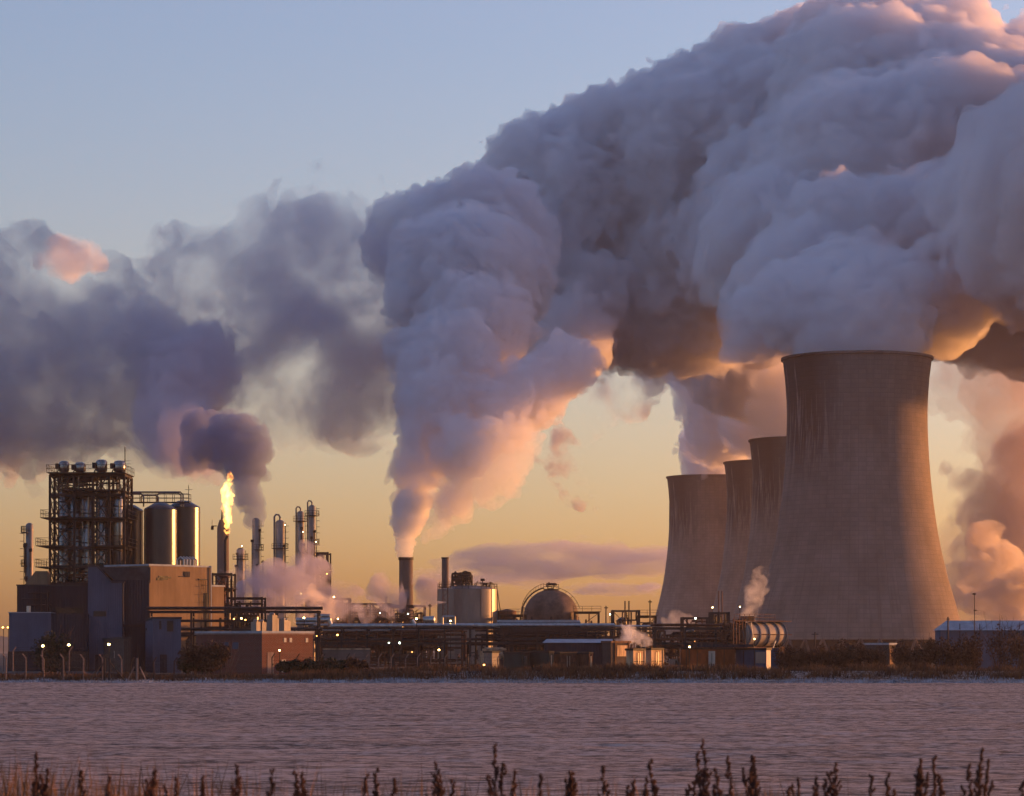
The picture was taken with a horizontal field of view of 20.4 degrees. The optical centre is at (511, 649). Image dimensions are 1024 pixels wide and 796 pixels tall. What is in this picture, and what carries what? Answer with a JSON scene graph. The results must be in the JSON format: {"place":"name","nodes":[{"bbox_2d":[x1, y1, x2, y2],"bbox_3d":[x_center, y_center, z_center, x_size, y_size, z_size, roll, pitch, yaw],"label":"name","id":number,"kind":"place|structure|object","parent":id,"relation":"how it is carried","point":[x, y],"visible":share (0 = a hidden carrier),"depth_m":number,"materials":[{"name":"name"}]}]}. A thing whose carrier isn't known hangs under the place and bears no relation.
{"place":"outdoors","nodes":[
{"label":"outdoors","id":0,"kind":"place"},
{"bbox_2d":[20,523,33,584],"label":"distillation column","id":1,"kind":"structure","parent":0,"point":[27,564],"depth_m":449.45,"materials":[{"name":"metal"}]},
{"bbox_2d":[35,459,137,584],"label":"process tower","id":2,"kind":"structure","parent":0,"point":[77,520],"depth_m":420.98,"materials":[{"name":"metal"}]},
{"bbox_2d":[194,613,314,673],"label":"brick building","id":3,"kind":"structure","parent":0,"point":[257,646],"depth_m":354.87,"materials":[{"name":"brick"}]},
{"bbox_2d":[323,648,369,674],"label":"boundary wall","id":4,"kind":"structure","parent":0,"point":[337,654],"depth_m":330.12,"materials":[{"name":"concrete"}]},
{"bbox_2d":[0,652,932,675],"bbox_3d":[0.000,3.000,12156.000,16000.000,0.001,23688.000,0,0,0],"label":"yard ground","id":5,"kind":"structure","parent":0,"point":[6,656],"depth_m":395.15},
{"bbox_2d":[8,606,88,670],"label":"annex","id":6,"kind":"object","parent":5,"relation":"on","point":[27,628],"visible":0.73,"depth_m":402.37,"materials":[{"name":"metal"}]},
{"bbox_2d":[16,571,87,613],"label":"plant block","id":7,"kind":"structure","parent":5,"relation":"on","point":[37,592],"depth_m":410.40,"materials":[{"name":"metal"}]},
{"bbox_2d":[30,626,76,674],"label":"tree","id":8,"kind":"object","parent":5,"relation":"on","point":[53,655],"visible":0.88,"depth_m":344.35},
{"bbox_2d":[103,637,131,672],"bbox_3d":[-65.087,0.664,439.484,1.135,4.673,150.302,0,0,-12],"label":"brick store","id":9,"kind":"structure","parent":5,"relation":"on","point":[121,646],"depth_m":374.70,"materials":[{"name":"brick"}]},
{"bbox_2d":[87,565,150,670],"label":"gable building","id":10,"kind":"structure","parent":5,"relation":"on","point":[118,604],"depth_m":404.45,"materials":[{"name":"metal"}]},
{"bbox_2d":[104,556,211,670],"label":"process hall","id":11,"kind":"structure","parent":5,"relation":"on","point":[183,585],"depth_m":413.36,"materials":[{"name":"metal"}]},
{"bbox_2d":[126,504,142,563],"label":"silo","id":12,"kind":"object","parent":11,"relation":"on","point":[138,536],"visible":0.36,"depth_m":430.68,"materials":[{"name":"paint"}]},
{"bbox_2d":[144,502,176,564],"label":"silo","id":13,"kind":"object","parent":11,"relation":"on","point":[160,532],"visible":0.55,"depth_m":423.90,"materials":[{"name":"paint"}]},
{"bbox_2d":[126,485,191,506],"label":"silo walkway","id":14,"kind":"structure","parent":13,"relation":"on","point":[156,494],"depth_m":429.96,"materials":[{"name":"paint"}]},
{"bbox_2d":[171,500,199,565],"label":"silo","id":15,"kind":"object","parent":11,"relation":"on","point":[188,529],"visible":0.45,"depth_m":431.77,"materials":[{"name":"paint"}]},
{"bbox_2d":[144,617,181,672],"bbox_3d":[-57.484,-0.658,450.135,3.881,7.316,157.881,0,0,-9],"label":"corner building","id":16,"kind":"structure","parent":5,"relation":"on","point":[162,638],"depth_m":372.34,"materials":[{"name":"metal"}]},
{"bbox_2d":[176,646,206,673],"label":"bush","id":17,"kind":"object","parent":5,"relation":"on","point":[185,667],"visible":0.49,"depth_m":324.22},
{"bbox_2d":[177,637,239,673],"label":"bush","id":18,"kind":"object","parent":5,"relation":"on","point":[212,657],"visible":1,"depth_m":320.99,"materials":[{"name":"brown plant"}]},
{"bbox_2d":[212,585,224,625],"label":"switch house","id":19,"kind":"structure","parent":5,"relation":"on","point":[217,595],"depth_m":422.92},
{"bbox_2d":[211,511,228,583],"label":"flare stack","id":20,"kind":"object","parent":5,"relation":"on","point":[222,546],"visible":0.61,"depth_m":558.99,"materials":[{"name":"metal"}]},
{"bbox_2d":[212,573,237,625],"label":"pipe structure","id":21,"kind":"object","parent":5,"relation":"on","point":[222,581],"visible":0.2,"depth_m":469.95,"materials":[{"name":"paint"}]},
{"bbox_2d":[146,607,322,670],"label":"pipe rack","id":22,"kind":"object","parent":5,"relation":"on","point":[318,628],"visible":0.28,"depth_m":398.40,"materials":[{"name":"metal"}]},
{"bbox_2d":[233,548,248,613],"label":"distillation column","id":23,"kind":"structure","parent":5,"relation":"on","point":[240,556],"depth_m":579.26,"materials":[{"name":"metal"}]},
{"bbox_2d":[225,597,265,625],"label":"pipe structure","id":24,"kind":"object","parent":5,"relation":"on","point":[248,616],"visible":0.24,"depth_m":449.90,"materials":[{"name":"paint"}]},
{"bbox_2d":[251,518,263,619],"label":"distillation column","id":25,"kind":"structure","parent":5,"relation":"on","point":[256,549],"depth_m":559.35,"materials":[{"name":"metal"}]},
{"bbox_2d":[266,571,272,626],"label":"reactor vessel","id":26,"kind":"object","parent":5,"relation":"on","point":[269,588],"visible":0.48,"depth_m":564.19,"materials":[{"name":"paint"}]},
{"bbox_2d":[272,514,288,619],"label":"distillation column","id":27,"kind":"structure","parent":5,"relation":"on","point":[280,569],"depth_m":559.31,"materials":[{"name":"metal"}]},
{"bbox_2d":[275,659,300,673],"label":"hedge bush","id":28,"kind":"object","parent":5,"relation":"on","point":[284,666],"visible":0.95,"depth_m":315.09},
{"bbox_2d":[293,506,307,626],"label":"distillation column","id":29,"kind":"structure","parent":5,"relation":"on","point":[301,550],"depth_m":559.47,"materials":[{"name":"metal"}]},
{"bbox_2d":[305,500,319,659],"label":"distillation column","id":30,"kind":"structure","parent":5,"relation":"on","point":[311,554],"depth_m":563.40,"materials":[{"name":"metal"}]},
{"bbox_2d":[303,657,326,671],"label":"hedge bush","id":31,"kind":"object","parent":5,"relation":"on","point":[310,664],"visible":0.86,"depth_m":315.43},
{"bbox_2d":[304,552,332,656],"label":"pipe structure","id":32,"kind":"object","parent":5,"relation":"on","point":[324,589],"visible":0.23,"depth_m":571.02,"materials":[{"name":"paint"}]},
{"bbox_2d":[321,657,338,671],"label":"hedge bush","id":33,"kind":"object","parent":5,"relation":"on","point":[329,663],"visible":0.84,"depth_m":315.18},
{"bbox_2d":[325,598,351,634],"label":"pipe structure","id":34,"kind":"object","parent":5,"relation":"on","point":[331,610],"visible":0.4,"depth_m":560.27,"materials":[{"name":"paint"}]},
{"bbox_2d":[333,603,393,662],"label":"pipe structure","id":35,"kind":"object","parent":5,"relation":"on","point":[366,611],"visible":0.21,"depth_m":641.45,"materials":[{"name":"paint"}]},
{"bbox_2d":[321,630,442,664],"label":"pipe rack","id":36,"kind":"object","parent":5,"relation":"on","point":[334,636],"visible":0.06,"depth_m":521.30,"materials":[{"name":"metal"}]},
{"bbox_2d":[313,616,473,666],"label":"pipe rack","id":37,"kind":"object","parent":5,"relation":"on","point":[394,636],"visible":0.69,"depth_m":421.27,"materials":[{"name":"metal"}]},
{"bbox_2d":[296,617,401,626],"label":"pipeline","id":38,"kind":"object","parent":37,"relation":"on","point":[328,620],"visible":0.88,"depth_m":420.65,"materials":[{"name":"metal"}]},
{"bbox_2d":[410,619,499,627],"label":"pipeline","id":39,"kind":"object","parent":37,"relation":"on","point":[486,625],"visible":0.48,"depth_m":427.72,"materials":[{"name":"metal"}]},
{"bbox_2d":[379,605,425,662],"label":"pipe structure","id":40,"kind":"object","parent":5,"relation":"on","point":[402,618],"visible":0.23,"depth_m":650.20,"materials":[{"name":"paint"}]},
{"bbox_2d":[398,557,413,626],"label":"chimney","id":41,"kind":"object","parent":5,"relation":"on","point":[405,580],"visible":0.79,"depth_m":698.53,"materials":[{"name":"concrete"}]},
{"bbox_2d":[352,653,500,668],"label":"fence","id":42,"kind":"object","parent":5,"relation":"on","point":[405,665],"visible":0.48,"depth_m":321.91,"materials":[{"name":"metal"}]},
{"bbox_2d":[439,557,450,663],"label":"chimney","id":43,"kind":"object","parent":5,"relation":"on","point":[445,573],"visible":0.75,"depth_m":589.37,"materials":[{"name":"metal"}]},
{"bbox_2d":[437,571,500,663],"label":"storage tank","id":44,"kind":"object","parent":5,"relation":"on","point":[469,601],"visible":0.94,"depth_m":594.61,"materials":[{"name":"metal"}]},
{"bbox_2d":[483,651,499,666],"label":"cabin","id":45,"kind":"object","parent":5,"relation":"on","point":[491,654],"visible":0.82,"depth_m":360.44,"materials":[{"name":"metal"}]},
{"bbox_2d":[480,647,506,667],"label":"pipe structure","id":46,"kind":"object","parent":5,"relation":"on","point":[501,656],"visible":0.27,"depth_m":373.54,"materials":[{"name":"metal"}]},
{"bbox_2d":[503,652,529,669],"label":"container","id":47,"kind":"object","parent":5,"relation":"on","point":[512,660],"visible":0.69,"depth_m":346.71,"materials":[{"name":"metal"}]},
{"bbox_2d":[461,623,614,666],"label":"pipe rack","id":48,"kind":"object","parent":5,"relation":"on","point":[511,634],"visible":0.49,"depth_m":431.44,"materials":[{"name":"metal"}]},
{"bbox_2d":[523,651,553,668],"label":"container","id":49,"kind":"object","parent":5,"relation":"on","point":[538,657],"visible":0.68,"depth_m":346.15,"materials":[{"name":"metal"}]},
{"bbox_2d":[497,620,580,659],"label":"pipe gantry roof","id":50,"kind":"structure","parent":5,"relation":"on","point":[538,621],"depth_m":436.00,"materials":[{"name":"paint"}]},
{"bbox_2d":[520,582,579,619],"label":"gas sphere","id":51,"kind":"object","parent":5,"relation":"on","point":[548,603],"visible":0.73,"depth_m":605.83,"materials":[{"name":"paint"}]},
{"bbox_2d":[554,652,576,670],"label":"container","id":52,"kind":"object","parent":5,"relation":"on","point":[567,658],"visible":0.65,"depth_m":346.69,"materials":[{"name":"metal"}]},
{"bbox_2d":[543,639,612,667],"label":"shed","id":53,"kind":"structure","parent":5,"relation":"on","point":[594,646],"depth_m":372.00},
{"bbox_2d":[500,625,661,659],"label":"pipe rack","id":54,"kind":"object","parent":5,"relation":"on","point":[639,638],"visible":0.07,"depth_m":520.68,"materials":[{"name":"metal"}]},
{"bbox_2d":[577,652,592,668],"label":"container","id":55,"kind":"object","parent":5,"relation":"on","point":[585,658],"visible":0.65,"depth_m":347.53,"materials":[{"name":"metal"}]},
{"bbox_2d":[573,606,600,622],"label":"pipe structure","id":56,"kind":"object","parent":5,"relation":"on","point":[597,613],"visible":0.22,"depth_m":599.90,"materials":[{"name":"paint"}]},
{"bbox_2d":[601,641,630,665],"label":"gabled shed","id":57,"kind":"structure","parent":5,"relation":"on","point":[614,651],"depth_m":370.83,"materials":[{"name":"metal"}]},
{"bbox_2d":[611,610,641,640],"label":"pipe structure","id":58,"kind":"object","parent":5,"relation":"on","point":[622,620],"visible":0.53,"depth_m":600.55,"materials":[{"name":"paint"}]},
{"bbox_2d":[625,648,645,666],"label":"container","id":59,"kind":"object","parent":5,"relation":"on","point":[635,655],"visible":0.68,"depth_m":332.52,"materials":[{"name":"metal"}]},
{"bbox_2d":[636,615,657,647],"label":"pipe structure","id":60,"kind":"object","parent":5,"relation":"on","point":[654,617],"visible":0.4,"depth_m":589.99,"materials":[{"name":"paint"}]},
{"bbox_2d":[645,648,663,665],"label":"container","id":61,"kind":"object","parent":5,"relation":"on","point":[655,655],"visible":0.67,"depth_m":336.52,"materials":[{"name":"paint"}]},
{"bbox_2d":[651,474,726,652],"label":"cooling tower","id":62,"kind":"structure","parent":5,"relation":"on","point":[697,522],"depth_m":1417.70,"materials":[{"name":"concrete"}]},
{"bbox_2d":[650,624,735,664],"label":"pipe rack","id":63,"kind":"object","parent":5,"relation":"on","point":[683,636],"visible":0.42,"depth_m":420.92,"materials":[{"name":"metal"}]},
{"bbox_2d":[680,617,709,641],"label":"pipe structure","id":64,"kind":"object","parent":5,"relation":"on","point":[682,619],"visible":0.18,"depth_m":460.19,"materials":[{"name":"paint"}]},
{"bbox_2d":[679,644,752,669],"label":"site cabin","id":65,"kind":"object","parent":5,"relation":"on","point":[706,656],"visible":0.73,"depth_m":348.00,"materials":[{"name":"paint"}]},
{"bbox_2d":[708,612,729,641],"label":"vent structure","id":66,"kind":"object","parent":5,"relation":"on","point":[717,618],"visible":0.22,"depth_m":469.90,"materials":[{"name":"paint"}]},
{"bbox_2d":[713,459,752,621],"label":"cooling tower","id":67,"kind":"structure","parent":5,"relation":"on","point":[739,481],"depth_m":1312.19,"materials":[{"name":"concrete"}]},
{"bbox_2d":[735,648,771,668],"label":"container","id":68,"kind":"object","parent":5,"relation":"on","point":[745,656],"visible":0.76,"depth_m":347.84,"materials":[{"name":"metal"}]},
{"bbox_2d":[721,614,791,652],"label":"ribbed tank","id":69,"kind":"object","parent":5,"relation":"on","point":[770,634],"visible":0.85,"depth_m":400.12,"materials":[{"name":"metal"}]},
{"bbox_2d":[731,436,785,656],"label":"cooling tower","id":70,"kind":"structure","parent":5,"relation":"on","point":[768,454],"depth_m":1171.28,"materials":[{"name":"concrete"}]},
{"bbox_2d":[772,642,803,670],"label":"scrub","id":71,"kind":"object","parent":5,"relation":"on","point":[789,658],"visible":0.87,"depth_m":330.01,"materials":[{"name":"brown plant"}]},
{"bbox_2d":[796,646,824,666],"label":"scrub","id":72,"kind":"object","parent":5,"relation":"on","point":[810,657],"visible":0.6,"depth_m":335.04,"materials":[{"name":"brown plant"}]},
{"bbox_2d":[814,639,842,668],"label":"scrub","id":73,"kind":"object","parent":5,"relation":"on","point":[827,659],"visible":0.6,"depth_m":341.07,"materials":[{"name":"brown plant"}]},
{"bbox_2d":[833,638,869,670],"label":"scrub","id":74,"kind":"object","parent":5,"relation":"on","point":[849,656],"visible":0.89,"depth_m":329.19,"materials":[{"name":"brown plant"}]},
{"bbox_2d":[755,350,959,658],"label":"cooling tower","id":75,"kind":"structure","parent":5,"relation":"on","point":[857,553],"depth_m":832.46,"materials":[{"name":"concrete"}]},
{"bbox_2d":[864,646,887,666],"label":"scrub","id":76,"kind":"object","parent":5,"relation":"on","point":[876,656],"visible":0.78,"depth_m":335.46,"materials":[{"name":"brown plant"}]},
{"bbox_2d":[864,643,896,665],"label":"cabin","id":77,"kind":"object","parent":5,"relation":"on","point":[888,646],"visible":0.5,"depth_m":362.45,"materials":[{"name":"brick"}]},
{"bbox_2d":[882,639,925,666],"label":"scrub","id":78,"kind":"object","parent":5,"relation":"on","point":[904,653],"visible":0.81,"depth_m":341.72,"materials":[{"name":"brown plant"}]},
{"bbox_2d":[909,633,941,668],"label":"scrub","id":79,"kind":"object","parent":5,"relation":"on","point":[928,654],"visible":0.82,"depth_m":329.46,"materials":[{"name":"brown plant"}]},
{"bbox_2d":[933,636,959,668],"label":"scrub","id":80,"kind":"object","parent":5,"relation":"on","point":[949,656],"visible":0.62,"depth_m":334.86,"materials":[{"name":"brown plant"}]},
{"bbox_2d":[952,630,984,668],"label":"scrub","id":81,"kind":"object","parent":5,"relation":"on","point":[968,657],"visible":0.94,"depth_m":329.70,"materials":[{"name":"brown plant"}]},
{"bbox_2d":[933,621,1023,669],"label":"shed","id":82,"kind":"structure","parent":5,"relation":"on","point":[962,627],"depth_m":430.00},
{"bbox_2d":[971,611,1023,669],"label":"scrub","id":83,"kind":"object","parent":5,"relation":"on","point":[1001,642],"visible":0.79,"depth_m":341.72,"materials":[{"name":"brown plant"}]},
{"bbox_2d":[1005,626,1023,668],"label":"scrub","id":84,"kind":"object","parent":5,"relation":"on","point":[1018,652],"visible":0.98,"depth_m":335.73,"materials":[{"name":"brown plant"}]},
{"bbox_2d":[0,745,1021,795],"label":"dry grass","id":85,"kind":"structure","parent":0,"point":[49,789],"depth_m":22.50,"materials":[{"name":"plant"}]},
{"bbox_2d":[0,671,1023,795],"bbox_3d":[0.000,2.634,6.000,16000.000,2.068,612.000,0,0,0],"label":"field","id":86,"kind":"structure","parent":0,"point":[789,733],"depth_m":117.26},
{"bbox_2d":[31,751,49,795],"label":"seed head","id":87,"kind":"object","parent":86,"relation":"on","point":[36,786],"visible":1,"depth_m":17.46},
{"bbox_2d":[12,646,85,670],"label":"shrubs","id":88,"kind":"object","parent":86,"relation":"on","point":[42,658],"visible":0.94,"depth_m":308.92,"materials":[{"name":"plant"}]},
{"bbox_2d":[2,654,121,680],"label":"fence","id":89,"kind":"object","parent":86,"relation":"on","point":[43,670],"visible":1,"depth_m":303.92,"materials":[{"name":"metal"}]},
{"bbox_2d":[88,658,124,680],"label":"braced post","id":90,"kind":"object","parent":86,"relation":"on","point":[104,669],"visible":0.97,"depth_m":303.30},
{"bbox_2d":[144,769,156,795],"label":"seed head","id":91,"kind":"object","parent":86,"relation":"on","point":[152,785],"visible":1,"depth_m":17.43},
{"bbox_2d":[130,657,181,679],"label":"fence","id":92,"kind":"object","parent":86,"relation":"on","point":[173,673],"visible":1,"depth_m":303.92,"materials":[{"name":"metal"}]},
{"bbox_2d":[426,761,444,795],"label":"seed head","id":93,"kind":"object","parent":86,"relation":"on","point":[438,790],"visible":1,"depth_m":18.58},
{"bbox_2d":[486,743,507,795],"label":"seed head","id":94,"kind":"object","parent":86,"relation":"on","point":[490,791],"visible":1,"depth_m":18.07},
{"bbox_2d":[0,676,1023,682],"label":"frosted verge","id":95,"kind":"structure","parent":86,"relation":"on","point":[817,680],"depth_m":301.71,"materials":[{"name":"brown plant"}]},
{"bbox_2d":[564,771,576,795],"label":"seed head","id":96,"kind":"object","parent":86,"relation":"on","point":[571,786],"visible":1,"depth_m":18.61},
{"bbox_2d":[598,765,610,795],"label":"seed head","id":97,"kind":"object","parent":86,"relation":"on","point":[604,789],"visible":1,"depth_m":17.99},
{"bbox_2d":[643,758,659,795],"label":"seed head","id":98,"kind":"object","parent":86,"relation":"on","point":[654,788],"visible":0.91,"depth_m":18.57},
{"bbox_2d":[695,739,711,795],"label":"seed head","id":99,"kind":"object","parent":86,"relation":"on","point":[698,781],"visible":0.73,"depth_m":19.12},
{"bbox_2d":[712,767,722,795],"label":"seed head","id":100,"kind":"object","parent":86,"relation":"on","point":[719,791],"visible":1,"depth_m":17.54},
{"bbox_2d":[725,755,733,795],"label":"seed head","id":101,"kind":"object","parent":86,"relation":"on","point":[728,775],"visible":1,"depth_m":18.59},
{"bbox_2d":[741,755,757,795],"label":"seed head","id":102,"kind":"object","parent":86,"relation":"on","point":[749,791],"visible":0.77,"depth_m":19.67},
{"bbox_2d":[750,756,764,795],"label":"seed head","id":103,"kind":"object","parent":86,"relation":"on","point":[756,784],"visible":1,"depth_m":18.04},
{"bbox_2d":[822,762,841,795],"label":"seed head","id":104,"kind":"object","parent":86,"relation":"on","point":[831,788],"visible":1,"depth_m":18.54},
{"bbox_2d":[915,764,924,795],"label":"seed head","id":105,"kind":"object","parent":86,"relation":"on","point":[918,787],"visible":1,"depth_m":17.50},
{"bbox_2d":[913,758,928,795],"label":"seed head","id":106,"kind":"object","parent":86,"relation":"on","point":[924,783],"visible":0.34,"depth_m":19.13},
{"bbox_2d":[930,755,945,795],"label":"seed head","id":107,"kind":"object","parent":86,"relation":"on","point":[940,788],"visible":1,"depth_m":18.60},
{"bbox_2d":[960,763,973,795],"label":"seed head","id":108,"kind":"object","parent":86,"relation":"on","point":[968,776],"visible":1,"depth_m":19.17},
{"bbox_2d":[972,747,994,795],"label":"seed head","id":109,"kind":"object","parent":86,"relation":"on","point":[977,781],"visible":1,"depth_m":18.04},
{"bbox_2d":[0,660,1023,680],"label":"verge grass","id":110,"kind":"structure","parent":0,"point":[614,668],"depth_m":305.82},
{"bbox_2d":[0,0,1023,636],"label":"sky","id":111,"kind":"structure","parent":0,"point":[467,282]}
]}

